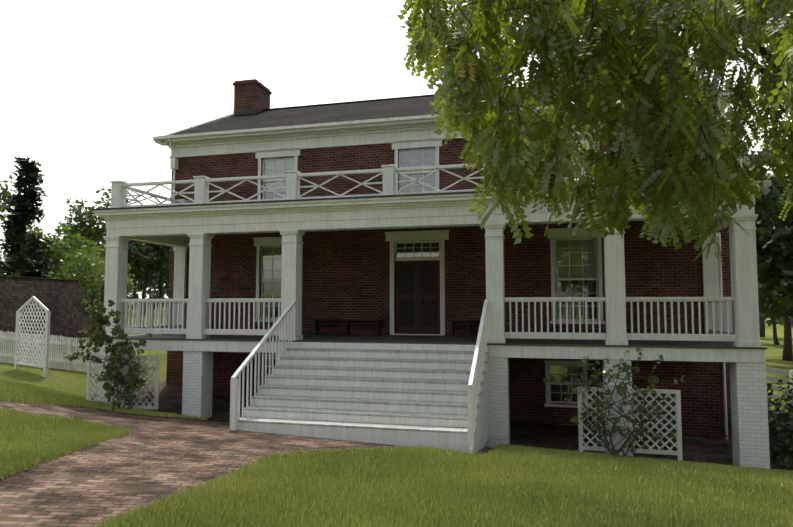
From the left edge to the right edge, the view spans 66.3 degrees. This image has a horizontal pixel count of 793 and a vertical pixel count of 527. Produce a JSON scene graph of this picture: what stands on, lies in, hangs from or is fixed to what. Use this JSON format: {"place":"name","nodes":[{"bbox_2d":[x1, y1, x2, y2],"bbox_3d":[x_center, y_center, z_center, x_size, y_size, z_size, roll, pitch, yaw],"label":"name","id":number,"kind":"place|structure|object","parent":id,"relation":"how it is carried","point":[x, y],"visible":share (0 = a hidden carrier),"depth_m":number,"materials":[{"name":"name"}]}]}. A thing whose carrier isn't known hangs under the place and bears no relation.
{"place":"outdoors","nodes":[
{"label":"outdoors","id":0,"kind":"place"},
{"bbox_2d":[0,0,791,298],"label":"sky","id":1,"kind":"structure","parent":0,"point":[87,87],"materials":[{"name":"white"}]},
{"bbox_2d":[0,379,792,526],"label":"lawn grass","id":2,"kind":"structure","parent":0,"point":[400,475],"depth_m":7.26,"materials":[{"name":"green plant"}]},
{"bbox_2d":[0,307,792,526],"bbox_3d":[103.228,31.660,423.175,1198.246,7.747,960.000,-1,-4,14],"label":"terrain","id":3,"kind":"structure","parent":0,"point":[148,459],"depth_m":9.59,"materials":[{"name":"green plant"}]},
{"bbox_2d":[0,180,36,254],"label":"tree","id":4,"kind":"object","parent":3,"relation":"on","point":[6,194],"depth_m":53.58,"materials":[{"name":"green plant"}]},
{"bbox_2d":[0,154,59,277],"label":"tree","id":5,"kind":"object","parent":3,"relation":"on","point":[29,170],"depth_m":46.66,"materials":[{"name":"green plant"}]},
{"bbox_2d":[14,296,50,376],"bbox_3d":[-11.128,2.353,18.503,2.307,2.703,0.119,-3,-5,38],"label":"garden trellis","id":6,"kind":"object","parent":3,"relation":"on","point":[45,349],"visible":0.98,"depth_m":18.45,"materials":[{"name":"white paint"}]},
{"bbox_2d":[0,229,84,275],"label":"tree","id":7,"kind":"object","parent":3,"relation":"on","point":[46,238],"depth_m":94.54,"materials":[{"name":"green plant"}]},
{"bbox_2d":[0,330,97,373],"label":"picket fence","id":8,"kind":"object","parent":3,"relation":"on","point":[69,346],"visible":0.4,"depth_m":19.73,"materials":[{"name":"white paint"}]},
{"bbox_2d":[0,275,101,353],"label":"outbuilding roof","id":9,"kind":"structure","parent":3,"relation":"on","point":[61,301],"depth_m":26.28,"materials":[{"name":"brown wood"}]},
{"bbox_2d":[25,220,105,293],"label":"tree","id":10,"kind":"object","parent":3,"relation":"on","point":[78,241],"depth_m":57.54,"materials":[{"name":"green plant"}]},
{"bbox_2d":[48,247,134,314],"bbox_3d":[-16.398,1.759,33.399,4.381,5.277,4.637,-1,-4,14],"label":"tree","id":11,"kind":"object","parent":3,"relation":"on","point":[97,280],"depth_m":32.74,"materials":[{"name":"green plant"}]},
{"bbox_2d":[58,181,141,306],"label":"tree","id":12,"kind":"object","parent":3,"relation":"on","point":[81,226],"depth_m":72.41,"materials":[{"name":"green plant"}]},
{"bbox_2d":[61,298,155,410],"bbox_3d":[-6.685,2.199,14.288,1.969,2.764,1.813,-1,-4,14],"label":"shrub","id":13,"kind":"object","parent":3,"relation":"on","point":[110,366],"depth_m":14.18,"materials":[{"name":"green plant"}]},
{"bbox_2d":[101,234,169,313],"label":"tree","id":14,"kind":"object","parent":3,"relation":"on","point":[148,250],"depth_m":65.47,"materials":[{"name":"green plant"}]},
{"bbox_2d":[137,259,168,298],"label":"tree","id":15,"kind":"object","parent":3,"relation":"on","point":[163,282],"depth_m":109.83,"materials":[{"name":"green plant"}]},
{"bbox_2d":[138,244,169,280],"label":"tree","id":16,"kind":"object","parent":3,"relation":"on","point":[161,270],"depth_m":86.38,"materials":[{"name":"green plant"}]},
{"bbox_2d":[86,354,682,461],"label":"lattice screens","id":17,"kind":"object","parent":3,"relation":"on","point":[677,426],"visible":0.58,"depth_m":11.90,"materials":[{"name":"white paint"}]},
{"bbox_2d":[0,252,792,327],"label":"tree line","id":18,"kind":"object","parent":3,"relation":"on","point":[153,293],"depth_m":137.47,"materials":[{"name":"green plant"}]},
{"bbox_2d":[263,140,596,401],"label":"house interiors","id":19,"kind":"object","parent":3,"relation":"on","point":[560,255],"depth_m":16.55,"materials":[{"name":"black"}]},
{"bbox_2d":[93,144,770,453],"bbox_3d":[-0.189,0.719,14.050,15.770,6.065,6.280,-1,-4,14],"label":"porch","id":20,"kind":"object","parent":3,"relation":"on","point":[734,318],"visible":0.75,"depth_m":13.42,"materials":[{"name":"white wood"}]},
{"bbox_2d":[238,348,488,433],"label":"stair treads","id":21,"kind":"object","parent":20,"relation":"on","point":[365,413],"visible":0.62,"depth_m":12.05,"materials":[{"name":"white paint"}]},
{"bbox_2d":[91,177,772,210],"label":"porch roof","id":22,"kind":"structure","parent":20,"relation":"on","point":[771,178],"depth_m":14.32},
{"bbox_2d":[108,334,766,348],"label":"porch floor boards","id":23,"kind":"object","parent":20,"relation":"on","point":[402,339],"visible":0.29,"depth_m":14.33,"materials":[{"name":"grey wood"}]},
{"bbox_2d":[312,319,480,335],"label":"porch benches","id":24,"kind":"object","parent":23,"relation":"on","point":[347,323],"visible":0.81,"depth_m":17.06,"materials":[{"name":"black wood"}]},
{"bbox_2d":[97,349,769,468],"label":"porch support piers","id":25,"kind":"structure","parent":3,"relation":"on","point":[749,415],"depth_m":12.55,"materials":[{"name":"white brick"}]},
{"bbox_2d":[166,127,731,438],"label":"brick house walls","id":26,"kind":"structure","parent":3,"relation":"on","point":[345,274],"depth_m":16.86,"materials":[{"name":"red brick"}]},
{"bbox_2d":[395,260,439,333],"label":"front door leaves","id":27,"kind":"object","parent":26,"relation":"attached to","point":[416,280],"visible":0.85,"depth_m":17.17,"materials":[{"name":"brown wood"}]},
{"bbox_2d":[253,128,604,407],"bbox_3d":[0.587,0.155,17.148,10.120,7.365,0.225,-1,-4,14],"label":"window and door frames","id":28,"kind":"structure","parent":26,"relation":"attached to","point":[440,237],"depth_m":17.14,"materials":[{"name":"white wood"}]},
{"bbox_2d":[262,139,596,401],"bbox_3d":[0.606,0.230,17.218,9.620,6.975,0.040,-1,-4,14],"label":"window glass","id":29,"kind":"object","parent":28,"relation":"in","point":[562,261],"visible":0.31,"depth_m":16.28,"materials":[{"name":"glass"}]},
{"bbox_2d":[153,76,734,202],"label":"cornice","id":30,"kind":"structure","parent":26,"relation":"attached to","point":[359,132],"depth_m":18.05,"materials":[{"name":"white paint"}]},
{"bbox_2d":[172,82,722,134],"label":"roof shingles","id":31,"kind":"object","parent":26,"relation":"on","point":[420,105],"visible":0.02,"depth_m":20.18,"materials":[{"name":"grey"}]},
{"bbox_2d":[233,36,686,114],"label":"chimneys","id":32,"kind":"object","parent":31,"relation":"on","point":[251,96],"visible":0.25,"depth_m":23.25,"materials":[{"name":"red brick"}]},
{"bbox_2d":[718,233,727,439],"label":"downspouts","id":33,"kind":"object","parent":26,"relation":"attached to","point":[723,363],"visible":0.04,"depth_m":14.91,"materials":[{"name":"white paint"}]},
{"bbox_2d":[397,0,792,265],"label":"locust tree","id":34,"kind":"object","parent":3,"relation":"on","point":[528,161],"depth_m":5.09,"materials":[{"name":"green plant"}]},
{"bbox_2d":[543,347,683,457],"bbox_3d":[4.022,2.728,11.426,2.456,2.223,1.738,-1,-4,14],"label":"shrub","id":35,"kind":"object","parent":3,"relation":"on","point":[620,393],"depth_m":11.28,"materials":[{"name":"green plant"}]},
{"bbox_2d":[730,293,775,336],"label":"tree","id":36,"kind":"object","parent":3,"relation":"on","point":[762,326],"depth_m":73.18,"materials":[{"name":"brown plant"}]},
{"bbox_2d":[723,378,792,469],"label":"bush","id":37,"kind":"object","parent":3,"relation":"on","point":[776,444],"depth_m":12.78,"materials":[{"name":"green plant"}]},
{"bbox_2d":[728,155,792,305],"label":"tree","id":38,"kind":"object","parent":3,"relation":"on","point":[769,259],"depth_m":29.77,"materials":[{"name":"green plant"}]},
{"bbox_2d":[729,176,792,317],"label":"tree","id":39,"kind":"object","parent":3,"relation":"on","point":[769,301],"visible":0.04,"depth_m":35.43,"materials":[{"name":"green plant"}]},
{"bbox_2d":[729,243,792,360],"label":"tree","id":40,"kind":"object","parent":3,"relation":"on","point":[787,355],"depth_m":40.75,"materials":[{"name":"plant"}]},
{"bbox_2d":[730,286,792,344],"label":"tree","id":41,"kind":"object","parent":3,"relation":"on","point":[763,311],"depth_m":58.56,"materials":[{"name":"green plant"}]},
{"bbox_2d":[766,367,792,401],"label":"board fence","id":42,"kind":"object","parent":3,"relation":"on","point":[776,379],"visible":0.06,"depth_m":21.12,"materials":[{"name":"white paint"}]},
{"bbox_2d":[775,374,792,438],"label":"bush","id":43,"kind":"object","parent":3,"relation":"on","point":[787,404],"depth_m":15.53,"materials":[{"name":"green plant"}]}
]}

